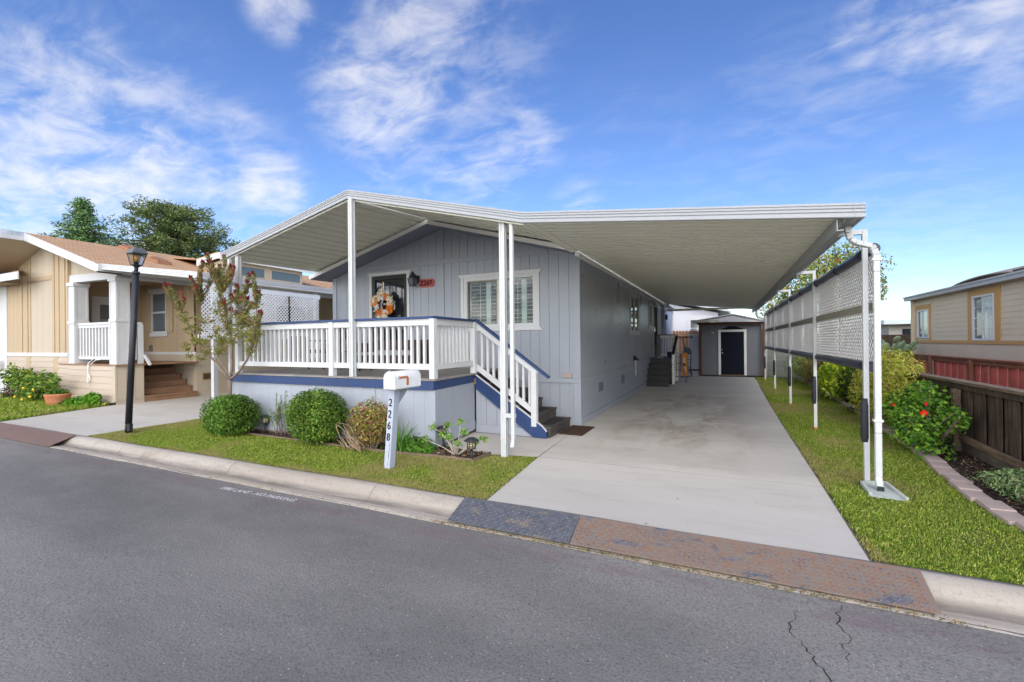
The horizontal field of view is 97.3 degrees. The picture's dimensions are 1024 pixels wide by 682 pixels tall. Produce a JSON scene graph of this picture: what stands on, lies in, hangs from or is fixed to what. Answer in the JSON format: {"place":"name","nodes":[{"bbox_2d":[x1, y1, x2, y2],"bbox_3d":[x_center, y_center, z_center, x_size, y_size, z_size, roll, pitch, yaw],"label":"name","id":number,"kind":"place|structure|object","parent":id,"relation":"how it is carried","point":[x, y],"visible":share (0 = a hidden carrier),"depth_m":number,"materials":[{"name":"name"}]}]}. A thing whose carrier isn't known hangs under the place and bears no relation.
{"place":"outdoors","nodes":[
{"label":"outdoors","id":0,"kind":"place"},
{"bbox_2d":[2,393,227,435],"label":"neighbour driveway","id":1,"kind":"structure","parent":0,"point":[97,420],"depth_m":10.02,"materials":[{"name":"concrete"}]},
{"bbox_2d":[102,264,332,403],"bbox_3d":[-5.860,-0.170,16.544,4.150,3.698,13.050,-1,0,25],"label":"carport","id":2,"kind":"object","parent":1,"relation":"on","point":[294,288],"visible":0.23,"depth_m":10.96,"materials":[{"name":"white paint"}]},
{"bbox_2d":[197,282,319,338],"bbox_3d":[-6.140,-0.665,11.292,0.030,1.240,3.270,-1,0,25],"label":"lattice screen","id":3,"kind":"object","parent":2,"relation":"attached to","point":[281,294],"visible":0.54,"depth_m":11.42,"materials":[{"name":"white plastic"}]},
{"bbox_2d":[0,346,873,561],"bbox_3d":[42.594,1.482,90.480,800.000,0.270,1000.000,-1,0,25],"label":"ground","id":4,"kind":"structure","parent":0,"point":[781,371],"depth_m":24.14,"materials":[{"name":"grey concrete"}]},
{"bbox_2d":[39,196,123,246],"bbox_3d":[-26.812,-3.499,28.430,6.316,10.896,6.774,-1,0,25],"label":"conifer tree","id":5,"kind":"object","parent":4,"relation":"on","point":[83,220],"visible":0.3,"depth_m":27.73,"materials":[{"name":"green plant"}]},
{"bbox_2d":[0,229,332,404],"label":"house","id":6,"kind":"structure","parent":4,"relation":"on","point":[65,308],"depth_m":13.84,"materials":[{"name":"beige paint"}]},
{"bbox_2d":[87,358,101,382],"bbox_3d":[-11.644,0.822,12.559,0.486,0.700,0.156,-1,0,25],"label":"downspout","id":7,"kind":"object","parent":6,"relation":"hanging from","point":[88,374],"visible":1,"depth_m":12.57,"materials":[{"name":"white metal"}]},
{"bbox_2d":[91,296,130,361],"bbox_3d":[-12.914,-0.366,14.558,0.039,2.080,1.050,-1,0,25],"label":"french door","id":8,"kind":"structure","parent":6,"relation":"in","point":[99,305],"depth_m":14.29,"materials":[{"name":"white paint"}]},
{"bbox_2d":[145,288,173,336],"bbox_3d":[-11.627,-0.938,14.851,1.570,1.580,0.080,-1,0,25],"label":"window","id":9,"kind":"structure","parent":6,"relation":"in","point":[158,307],"depth_m":14.86,"materials":[{"name":"white paint"}]},
{"bbox_2d":[242,265,265,279],"bbox_3d":[-9.139,-2.415,15.825,0.029,0.410,1.070,-1,0,25],"label":"clerestory window","id":10,"kind":"structure","parent":6,"relation":"in","point":[260,273],"depth_m":15.97,"materials":[{"name":"blue glass"}]},
{"bbox_2d":[270,269,300,283],"bbox_3d":[-8.554,-2.419,17.070,0.029,0.410,1.320,-1,0,25],"label":"clerestory window","id":11,"kind":"structure","parent":6,"relation":"in","point":[275,275],"depth_m":17.04,"materials":[{"name":"beige paint"}]},
{"bbox_2d":[274,303,306,332],"bbox_3d":[-8.383,-0.846,17.094,0.050,1.100,1.400,-1,0,25],"label":"window","id":12,"kind":"structure","parent":6,"relation":"in","point":[289,306],"depth_m":17.05,"materials":[{"name":"white paint"}]},
{"bbox_2d":[96,194,240,258],"bbox_3d":[-25.713,-4.423,34.237,10.578,12.740,10.487,-1,0,25],"label":"pine tree","id":13,"kind":"object","parent":4,"relation":"on","point":[173,234],"visible":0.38,"depth_m":32.87,"materials":[{"name":"green plant"}]},
{"bbox_2d":[309,220,662,425],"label":"house","id":14,"kind":"structure","parent":4,"relation":"on","point":[586,334],"depth_m":9.68,"materials":[{"name":"grey paint"}]},
{"bbox_2d":[369,282,393,317],"bbox_3d":[-2.981,-0.879,10.376,0.711,0.956,0.196,-1,0,25],"label":"wreath","id":15,"kind":"object","parent":14,"relation":"attached to","point":[378,299],"visible":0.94,"depth_m":10.32,"materials":[{"name":"orange plant"}]},
{"bbox_2d":[368,270,410,363],"bbox_3d":[-2.827,-0.513,10.480,1.268,2.170,0.120,-1,0,25],"label":"door","id":16,"kind":"structure","parent":14,"relation":"in","point":[395,285],"depth_m":10.42,"materials":[{"name":"black metal"}]},
{"bbox_2d":[407,270,419,286],"bbox_3d":[-2.191,-1.395,9.995,0.255,0.359,0.242,-1,0,-1],"label":"wall lantern","id":17,"kind":"object","parent":14,"relation":"attached to","point":[413,279],"depth_m":9.95,"materials":[{"name":"black paint"}]},
{"bbox_2d":[419,278,434,287],"bbox_3d":[-1.894,-1.283,9.989,0.410,0.188,0.026,-1,0,25],"label":"number plaque","id":18,"kind":"object","parent":14,"relation":"attached to","point":[425,283],"visible":1,"depth_m":9.97,"materials":[{"name":"red paint"}]},
{"bbox_2d":[458,269,542,330],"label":"window","id":19,"kind":"structure","parent":14,"relation":"in","point":[526,282],"depth_m":9.51,"materials":[{"name":"white paint"}]},
{"bbox_2d":[630,292,639,334],"bbox_3d":[3.753,-0.801,13.826,0.073,1.242,1.650,-1,0,25],"label":"side window","id":20,"kind":"structure","parent":14,"relation":"in","point":[634,299],"depth_m":13.80,"materials":[{"name":"black"}]},
{"bbox_2d":[648,301,652,328],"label":"side window","id":21,"kind":"structure","parent":14,"relation":"in","point":[650,305],"depth_m":16.77,"materials":[{"name":"black"}]},
{"bbox_2d":[653,304,657,355],"bbox_3d":[5.719,-0.450,17.969,0.135,2.120,1.170,-1,0,25],"label":"side door","id":22,"kind":"structure","parent":14,"relation":"in","point":[655,308],"depth_m":17.96,"materials":[{"name":"black metal"}]},
{"bbox_2d":[658,306,659,334],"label":"side window","id":23,"kind":"structure","parent":14,"relation":"in","point":[658,306],"depth_m":18.79,"materials":[{"name":"black"}]},
{"bbox_2d":[691,314,764,376],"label":"shed","id":24,"kind":"structure","parent":4,"relation":"on","point":[731,343],"depth_m":19.47,"materials":[{"name":"grey paint"}]},
{"bbox_2d":[718,329,746,375],"bbox_3d":[9.530,0.511,19.489,1.100,2.010,0.120,-1,0,25],"label":"door","id":25,"kind":"structure","parent":24,"relation":"in","point":[732,344],"depth_m":19.50,"materials":[{"name":"black paint"}]},
{"bbox_2d":[757,240,896,356],"bbox_3d":[14.525,-1.597,21.205,5.332,6.287,2.460,-1,0,25],"label":"broadleaf tree","id":26,"kind":"object","parent":4,"relation":"on","point":[834,260],"visible":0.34,"depth_m":21.00,"materials":[{"name":"green plant"}]},
{"bbox_2d":[848,334,910,352],"bbox_3d":[17.736,0.583,20.413,4.300,1.750,0.040,-1,0,25],"label":"board fence","id":27,"kind":"object","parent":4,"relation":"on","point":[889,338],"visible":0.07,"depth_m":20.56,"materials":[{"name":"brown wood"}]},
{"bbox_2d":[903,266,1023,388],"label":"house","id":28,"kind":"structure","parent":4,"relation":"on","point":[981,316],"depth_m":13.90,"materials":[{"name":"beige"}]},
{"bbox_2d":[915,304,931,339],"bbox_3d":[15.931,-0.708,17.434,0.105,1.360,1.440,-1,0,25],"label":"window","id":29,"kind":"structure","parent":28,"relation":"in","point":[922,312],"depth_m":17.39,"materials":[{"name":"white paint"}]},
{"bbox_2d":[967,285,1001,340],"bbox_3d":[14.021,-0.786,13.376,0.105,1.540,1.850,-1,0,25],"label":"window","id":30,"kind":"structure","parent":28,"relation":"in","point":[983,305],"depth_m":13.28,"materials":[{"name":"white paint"}]},
{"bbox_2d":[445,425,571,456],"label":"path","id":31,"kind":"structure","parent":0,"point":[530,446],"depth_m":7.03,"materials":[{"name":"concrete"}]},
{"bbox_2d":[228,316,570,449],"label":"deck","id":32,"kind":"structure","parent":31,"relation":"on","point":[442,393],"depth_m":7.55,"materials":[{"name":"white paint"}]},
{"bbox_2d":[308,328,346,368],"bbox_3d":[-3.985,0.157,9.777,0.500,0.870,0.698,-1,0,25],"label":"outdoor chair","id":33,"kind":"object","parent":32,"relation":"on","point":[340,343],"visible":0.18,"depth_m":9.85,"materials":[{"name":"grey wicker"}]},
{"bbox_2d":[325,350,373,370],"bbox_3d":[-3.230,0.384,8.981,0.900,0.400,0.400,-1,0,25],"label":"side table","id":34,"kind":"object","parent":32,"relation":"on","point":[346,351],"visible":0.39,"depth_m":8.92,"materials":[{"name":"grey wicker"}]},
{"bbox_2d":[346,340,428,363],"bbox_3d":[-2.538,0.278,9.573,1.850,0.600,0.760,-1,0,25],"label":"outdoor sofa","id":35,"kind":"object","parent":32,"relation":"on","point":[421,353],"visible":0.28,"depth_m":9.27,"materials":[{"name":"grey wicker"}]},
{"bbox_2d":[0,438,1023,681],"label":"road","id":36,"kind":"structure","parent":0,"point":[111,570],"depth_m":2.94,"materials":[{"name":"grey asphalt"}]},
{"bbox_2d":[0,423,75,446],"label":"ramp plate","id":37,"kind":"object","parent":36,"relation":"on","point":[45,438],"visible":1,"depth_m":8.29,"materials":[{"name":"brown paint"}]},
{"bbox_2d":[0,422,1023,636],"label":"kerb","id":38,"kind":"structure","parent":36,"relation":"on","point":[986,603],"depth_m":4.74,"materials":[{"name":"concrete"}]},
{"bbox_2d":[447,497,579,543],"bbox_3d":[0.000,1.643,4.183,1.208,0.121,0.330,-1,0,25],"label":"ramp plate","id":39,"kind":"object","parent":38,"relation":"on","point":[540,523],"visible":1,"depth_m":4.15,"materials":[{"name":"metal"}]},
{"bbox_2d":[570,516,940,613],"bbox_3d":[1.627,1.627,3.417,2.376,0.121,0.330,-1,0,25],"label":"ramp plate","id":40,"kind":"object","parent":38,"relation":"on","point":[904,587],"visible":1,"depth_m":3.30,"materials":[{"name":"metal"}]},
{"bbox_2d":[49,446,987,630],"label":"leaf litter","id":41,"kind":"object","parent":36,"relation":"on","point":[737,579],"visible":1,"depth_m":3.33,"materials":[{"name":"brown plant"}]},
{"bbox_2d":[0,377,1023,585],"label":"lawn","id":42,"kind":"structure","parent":0,"point":[980,537],"depth_m":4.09,"materials":[{"name":"plant"}]},
{"bbox_2d":[0,361,4,368],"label":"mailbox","id":43,"kind":"object","parent":42,"relation":"on","point":[2,365],"visible":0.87,"depth_m":13.69,"materials":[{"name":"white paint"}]},
{"bbox_2d":[0,362,62,400],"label":"lemon bush","id":44,"kind":"object","parent":42,"relation":"on","point":[31,384],"visible":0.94,"depth_m":12.90,"materials":[{"name":"green plant"}]},
{"bbox_2d":[0,393,109,420],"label":"neighbour grass","id":45,"kind":"structure","parent":42,"relation":"on","point":[18,407],"depth_m":11.30,"materials":[{"name":"green plant"}]},
{"bbox_2d":[43,388,71,404],"bbox_3d":[-12.118,1.492,12.029,0.550,0.483,0.550,-1,0,25],"label":"flower pot","id":46,"kind":"object","parent":45,"relation":"on","point":[56,396],"visible":0.98,"depth_m":11.88,"materials":[{"name":"ceramic"}]},
{"bbox_2d":[124,245,147,432],"bbox_3d":[-6.785,0.001,8.078,0.516,3.421,0.236,-1,0,25],"label":"street lamp","id":47,"kind":"object","parent":42,"relation":"on","point":[140,252],"visible":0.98,"depth_m":8.06,"materials":[{"name":"black metal"}]},
{"bbox_2d":[199,394,262,435],"bbox_3d":[-4.921,1.297,7.886,1.020,0.779,0.812,-1,0,25],"label":"clipped bush","id":48,"kind":"object","parent":42,"relation":"on","point":[233,415],"visible":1,"depth_m":7.66,"materials":[{"name":"green plant"}]},
{"bbox_2d":[88,418,536,499],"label":"front grass","id":49,"kind":"structure","parent":42,"relation":"on","point":[266,450],"depth_m":6.13,"materials":[{"name":"green plant"}]},
{"bbox_2d":[383,369,420,468],"bbox_3d":[-1.440,1.003,5.732,0.330,1.298,0.518,-1,0,25],"label":"mailbox","id":50,"kind":"object","parent":42,"relation":"on","point":[398,384],"visible":0.99,"depth_m":5.67,"materials":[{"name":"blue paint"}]},
{"bbox_2d":[220,189,884,491],"bbox_3d":[2.307,-0.518,13.415,10.320,4.249,15.356,-1,0,25],"label":"carport","id":51,"kind":"object","parent":42,"relation":"on","point":[755,258],"visible":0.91,"depth_m":6.96,"materials":[{"name":"beige metal"}]},
{"bbox_2d":[765,243,881,371],"bbox_3d":[6.902,-0.381,11.196,0.144,1.423,13.921,-1,0,25],"label":"lattice screen","id":52,"kind":"object","parent":51,"relation":"attached to","point":[826,315],"visible":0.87,"depth_m":6.84,"materials":[{"name":"white plastic"}]},
{"bbox_2d":[92,377,1023,515],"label":"mulch bed","id":53,"kind":"object","parent":42,"relation":"on","point":[994,496],"visible":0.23,"depth_m":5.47,"materials":[{"name":"brown wood"}]},
{"bbox_2d":[0,385,18,397],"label":"dry weeds","id":54,"kind":"object","parent":53,"relation":"on","point":[6,393],"visible":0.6,"depth_m":13.84,"materials":[{"name":"beige plant"}]},
{"bbox_2d":[58,391,102,406],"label":"leafy ground cover","id":55,"kind":"object","parent":53,"relation":"on","point":[90,398],"visible":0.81,"depth_m":11.81,"materials":[{"name":"green plant"}]},
{"bbox_2d":[162,251,264,398],"bbox_3d":[-5.349,0.012,8.252,2.537,3.280,0.704,-1,0,25],"label":"flowering tree","id":56,"kind":"object","parent":53,"relation":"on","point":[222,282],"visible":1,"depth_m":8.22,"materials":[{"name":"green plant"}]},
{"bbox_2d":[260,415,271,432],"bbox_3d":[-4.426,1.498,8.089,0.197,0.356,0.198,-1,0,25],"label":"path light","id":57,"kind":"object","parent":53,"relation":"on","point":[264,419],"visible":0.88,"depth_m":8.05,"materials":[{"name":"black paint"}]},
{"bbox_2d":[268,390,293,435],"bbox_3d":[-3.984,1.242,7.796,0.550,0.819,0.306,-1,0,25],"label":"rosemary plant","id":58,"kind":"object","parent":53,"relation":"on","point":[277,416],"visible":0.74,"depth_m":7.79,"materials":[{"name":"green plant"}]},
{"bbox_2d":[284,388,347,444],"bbox_3d":[-3.081,1.205,7.084,1.085,0.923,0.852,-1,0,25],"label":"clipped bush","id":59,"kind":"object","parent":53,"relation":"on","point":[316,418],"visible":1,"depth_m":6.86,"materials":[{"name":"green plant"}]},
{"bbox_2d":[209,427,490,461],"bbox_3d":[-3.090,1.622,7.220,5.817,0.055,0.449,-1,0,21],"label":"bed edging","id":60,"kind":"object","parent":53,"relation":"on","point":[426,455],"visible":0.43,"depth_m":6.39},
{"bbox_2d":[319,438,384,448],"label":"ground cover","id":61,"kind":"object","parent":53,"relation":"on","point":[336,442],"visible":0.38,"depth_m":7.09,"materials":[{"name":"green plant"}]},
{"bbox_2d":[336,395,387,452],"bbox_3d":[-2.146,1.230,6.715,0.934,0.858,0.665,-1,0,25],"label":"brown bush","id":62,"kind":"object","parent":53,"relation":"on","point":[370,420],"visible":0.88,"depth_m":6.60,"materials":[{"name":"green plant"}]},
{"bbox_2d":[383,420,416,450],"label":"strap leaf plant","id":63,"kind":"object","parent":53,"relation":"on","point":[400,443],"visible":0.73,"depth_m":6.58,"materials":[{"name":"green plant"}]},
{"bbox_2d":[403,435,438,453],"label":"green plant","id":64,"kind":"object","parent":53,"relation":"on","point":[422,447],"visible":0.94,"depth_m":6.45,"materials":[{"name":"green plant"}]},
{"bbox_2d":[436,425,447,449],"bbox_3d":[-1.032,1.444,6.665,0.193,0.396,0.195,-1,0,25],"label":"path light","id":65,"kind":"object","parent":53,"relation":"on","point":[440,428],"visible":0.55,"depth_m":6.62,"materials":[{"name":"black paint"}]},
{"bbox_2d":[420,418,488,454],"bbox_3d":[-0.811,1.352,6.319,1.059,0.540,0.313,-1,0,25],"label":"sparse shrub","id":66,"kind":"object","parent":53,"relation":"on","point":[451,437],"visible":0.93,"depth_m":6.30,"materials":[{"name":"green plant"}]},
{"bbox_2d":[464,437,478,458],"bbox_3d":[-0.541,1.463,6.028,0.200,0.342,0.200,-1,0,25],"label":"path light","id":67,"kind":"object","parent":53,"relation":"on","point":[471,443],"visible":1,"depth_m":5.99,"materials":[{"name":"black paint"}]},
{"bbox_2d":[811,356,860,399],"bbox_3d":[8.367,0.936,11.534,1.053,1.261,2.270,-1,0,25],"label":"bright leaf shrub","id":68,"kind":"object","parent":53,"relation":"on","point":[826,378],"visible":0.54,"depth_m":11.25,"materials":[{"name":"green plant"}]},
{"bbox_2d":[833,365,872,412],"bbox_3d":[7.351,0.962,9.523,0.965,1.216,1.131,-1,0,25],"label":"dark conifer","id":69,"kind":"object","parent":53,"relation":"on","point":[846,385],"visible":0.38,"depth_m":9.54,"materials":[{"name":"green plant"}]},
{"bbox_2d":[847,344,928,426],"bbox_3d":[6.796,0.813,8.058,1.212,1.522,1.980,-1,0,25],"label":"golden shrub","id":70,"kind":"object","parent":53,"relation":"on","point":[892,374],"visible":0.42,"depth_m":7.85,"materials":[{"name":"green plant"}]},
{"bbox_2d":[807,358,1023,475],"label":"board fence","id":71,"kind":"object","parent":53,"relation":"on","point":[993,435],"visible":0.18,"depth_m":5.62,"materials":[{"name":"brown wood"}]},
{"bbox_2d":[873,380,973,460],"bbox_3d":[5.839,1.070,6.488,0.852,1.030,1.884,-1,0,25],"label":"hibiscus","id":72,"kind":"object","parent":53,"relation":"on","point":[925,435],"visible":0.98,"depth_m":6.19,"materials":[{"name":"green plant"}]},
{"bbox_2d":[969,467,1023,503],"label":"grey shrub","id":73,"kind":"object","parent":53,"relation":"on","point":[1017,490],"visible":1,"depth_m":4.39,"materials":[{"name":"green plant"}]},
{"bbox_2d":[781,355,807,378],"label":"grey green shrub","id":74,"kind":"object","parent":42,"relation":"on","point":[792,361],"visible":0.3,"depth_m":17.33,"materials":[{"name":"green plant"}]},
{"bbox_2d":[791,356,818,381],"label":"variegated shrub","id":75,"kind":"object","parent":42,"relation":"on","point":[799,359],"visible":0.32,"depth_m":15.72,"materials":[{"name":"green plant"}]},
{"bbox_2d":[799,358,830,389],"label":"brown twig shrub","id":76,"kind":"object","parent":42,"relation":"on","point":[809,365],"visible":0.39,"depth_m":14.05,"materials":[{"name":"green plant"}]},
{"bbox_2d":[860,480,908,501],"bbox_3d":[3.836,1.547,4.682,0.302,0.060,0.532,-1,0,25],"label":"splash block","id":77,"kind":"object","parent":42,"relation":"on","point":[891,492],"depth_m":4.62,"materials":[{"name":"grey concrete"}]},
{"bbox_2d":[882,428,894,432],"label":"edging brick","id":78,"kind":"object","parent":42,"relation":"on","point":[885,430],"visible":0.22,"depth_m":7.58,"materials":[{"name":"pink concrete"}]},
{"bbox_2d":[916,451,938,456],"bbox_3d":[5.529,1.543,5.995,0.180,0.085,0.284,-2,-2,31],"label":"edging brick","id":79,"kind":"object","parent":42,"relation":"on","point":[919,453],"visible":0.34,"depth_m":6.01,"materials":[{"name":"pink concrete"}]},
{"bbox_2d":[839,348,1023,389],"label":"board fence","id":80,"kind":"object","parent":42,"relation":"on","point":[999,372],"visible":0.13,"depth_m":8.92,"materials":[{"name":"red paint"}]},
{"bbox_2d":[922,455,946,462],"bbox_3d":[5.371,1.538,5.737,0.180,0.085,0.284,0,0,29],"label":"edging brick","id":81,"kind":"object","parent":42,"relation":"on","point":[932,458],"visible":0.48,"depth_m":5.73,"materials":[{"name":"pink concrete"}]},
{"bbox_2d":[927,460,951,468],"bbox_3d":[5.201,1.539,5.484,0.180,0.085,0.284,1,1,33],"label":"edging brick","id":82,"kind":"object","parent":42,"relation":"on","point":[931,464],"visible":0.52,"depth_m":5.46,"materials":[{"name":"pink concrete"}]},
{"bbox_2d":[932,466,959,475],"bbox_3d":[5.037,1.542,5.228,0.180,0.085,0.284,-1,1,31],"label":"edging brick","id":83,"kind":"object","parent":42,"relation":"on","point":[939,470],"visible":0.51,"depth_m":5.22,"materials":[{"name":"pink concrete"}]},
{"bbox_2d":[941,473,972,483],"bbox_3d":[4.895,1.543,4.963,0.180,0.085,0.284,2,1,27],"label":"edging brick","id":84,"kind":"object","parent":42,"relation":"on","point":[953,477],"visible":0.5,"depth_m":4.96,"materials":[{"name":"pink concrete"}]},
{"bbox_2d":[948,480,982,491],"bbox_3d":[4.729,1.543,4.707,0.180,0.085,0.284,1,1,27],"label":"edging brick","id":85,"kind":"object","parent":42,"relation":"on","point":[958,485],"visible":0.64,"depth_m":4.68,"materials":[{"name":"pink concrete"}]},
{"bbox_2d":[959,489,993,502],"bbox_3d":[4.582,1.556,4.442,0.180,0.085,0.284,2,1,28],"label":"edging brick","id":86,"kind":"object","parent":42,"relation":"on","point":[970,495],"visible":0.48,"depth_m":4.43,"materials":[{"name":"pink concrete"}]},
{"bbox_2d":[976,499,1016,512],"bbox_3d":[4.468,1.550,4.162,0.180,0.085,0.284,-2,-1,27],"label":"edging brick","id":87,"kind":"object","parent":42,"relation":"on","point":[989,505],"visible":0.64,"depth_m":4.14,"materials":[{"name":"pink concrete"}]},
{"bbox_2d":[991,510,1023,525],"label":"edging brick","id":88,"kind":"object","parent":42,"relation":"on","point":[1010,518],"visible":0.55,"depth_m":3.90,"materials":[{"name":"pink concrete"}]},
{"bbox_2d":[1016,521,1023,530],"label":"edging brick","id":89,"kind":"object","parent":42,"relation":"on","point":[1019,525],"visible":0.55,"depth_m":3.71,"materials":[{"name":"pink concrete"}]},
{"bbox_2d":[0,0,1023,336],"label":"sky","id":90,"kind":"structure","parent":0,"point":[257,113],"materials":[{"name":"blue"}]},
{"bbox_2d":[488,368,870,560],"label":"driveway","id":91,"kind":"structure","parent":0,"point":[720,457],"depth_m":5.37,"materials":[{"name":"concrete"}]},
{"bbox_2d":[558,425,593,435],"bbox_3d":[1.160,1.586,8.013,0.415,0.015,0.820,-1,0,25],"label":"door mat","id":92,"kind":"object","parent":91,"relation":"on","point":[577,430],"depth_m":7.95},
{"bbox_2d":[646,334,677,386],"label":"side steps","id":93,"kind":"structure","parent":91,"relation":"on","point":[662,372],"depth_m":16.09,"materials":[{"name":"black paint"}]},
{"bbox_2d":[661,304,676,362],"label":"shed","id":94,"kind":"structure","parent":91,"relation":"on","point":[666,322],"depth_m":20.23,"materials":[{"name":"metal"}]},
{"bbox_2d":[665,309,667,356],"bbox_3d":[7.023,-0.004,20.429,0.017,2.830,0.950,-1,0,25],"label":"door","id":95,"kind":"structure","parent":94,"relation":"in","point":[666,312],"depth_m":20.24,"materials":[{"name":"metal"}]},
{"bbox_2d":[668,311,671,362],"bbox_3d":[7.539,-0.007,21.524,0.017,2.830,1.430,-1,0,25],"label":"door","id":96,"kind":"structure","parent":94,"relation":"in","point":[669,313],"depth_m":21.39,"materials":[{"name":"metal"}]},
{"bbox_2d":[675,352,686,382],"bbox_3d":[6.342,0.991,16.891,0.417,1.156,0.572,-1,0,25],"label":"step ladder","id":97,"kind":"object","parent":91,"relation":"on","point":[684,376],"visible":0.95,"depth_m":16.78,"materials":[{"name":"metal"}]},
{"bbox_2d":[681,353,687,377],"bbox_3d":[7.383,1.026,19.295,0.270,1.060,0.239,-1,0,25],"label":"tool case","id":98,"kind":"object","parent":91,"relation":"on","point":[684,357],"visible":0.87,"depth_m":19.23,"materials":[{"name":"orange plastic"}]},
{"bbox_2d":[672,330,698,371],"bbox_3d":[8.578,0.508,21.925,1.442,2.040,0.058,-1,0,25],"label":"board fence","id":99,"kind":"object","parent":91,"relation":"on","point":[685,336],"visible":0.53,"depth_m":22.05,"materials":[{"name":"brown wood"}]},
{"bbox_2d":[688,334,698,374],"bbox_3d":[8.394,0.613,20.747,0.450,1.870,0.750,-1,0,25],"label":"storage cabinet","id":100,"kind":"object","parent":91,"relation":"on","point":[694,344],"visible":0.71,"depth_m":20.42,"materials":[{"name":"grey plastic"}]},
{"bbox_2d":[684,348,691,376],"bbox_3d":[7.579,0.921,19.460,0.361,1.252,0.345,-1,0,25],"label":"hand truck","id":101,"kind":"object","parent":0,"point":[687,350],"visible":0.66,"depth_m":19.49,"materials":[{"name":"black paint"}]},
{"bbox_2d":[671,304,730,366],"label":"house","id":102,"kind":"structure","parent":0,"point":[682,320],"depth_m":26.15,"materials":[{"name":"grey paint"}]},
{"bbox_2d":[688,317,710,333],"bbox_3d":[10.807,-0.518,25.830,1.330,1.700,0.049,-1,0,25],"label":"window","id":103,"kind":"structure","parent":102,"relation":"in","point":[691,326],"depth_m":25.99,"materials":[{"name":"white paint"}]},
{"bbox_2d":[845,336,917,354],"bbox_3d":[14.334,0.665,17.939,2.149,1.704,2.399,0,0,-33],"label":"cactus","id":104,"kind":"object","parent":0,"point":[903,345],"visible":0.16,"depth_m":17.11,"materials":[{"name":"green plant"}]},
{"bbox_2d":[860,319,910,334],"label":"house","id":105,"kind":"structure","parent":0,"point":[895,327],"depth_m":25.16,"materials":[{"name":"grey"}]},
{"bbox_2d":[902,329,910,334],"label":"window","id":106,"kind":"structure","parent":105,"relation":"in","point":[904,331],"depth_m":25.01,"materials":[{"name":"grey glass"}]}
]}

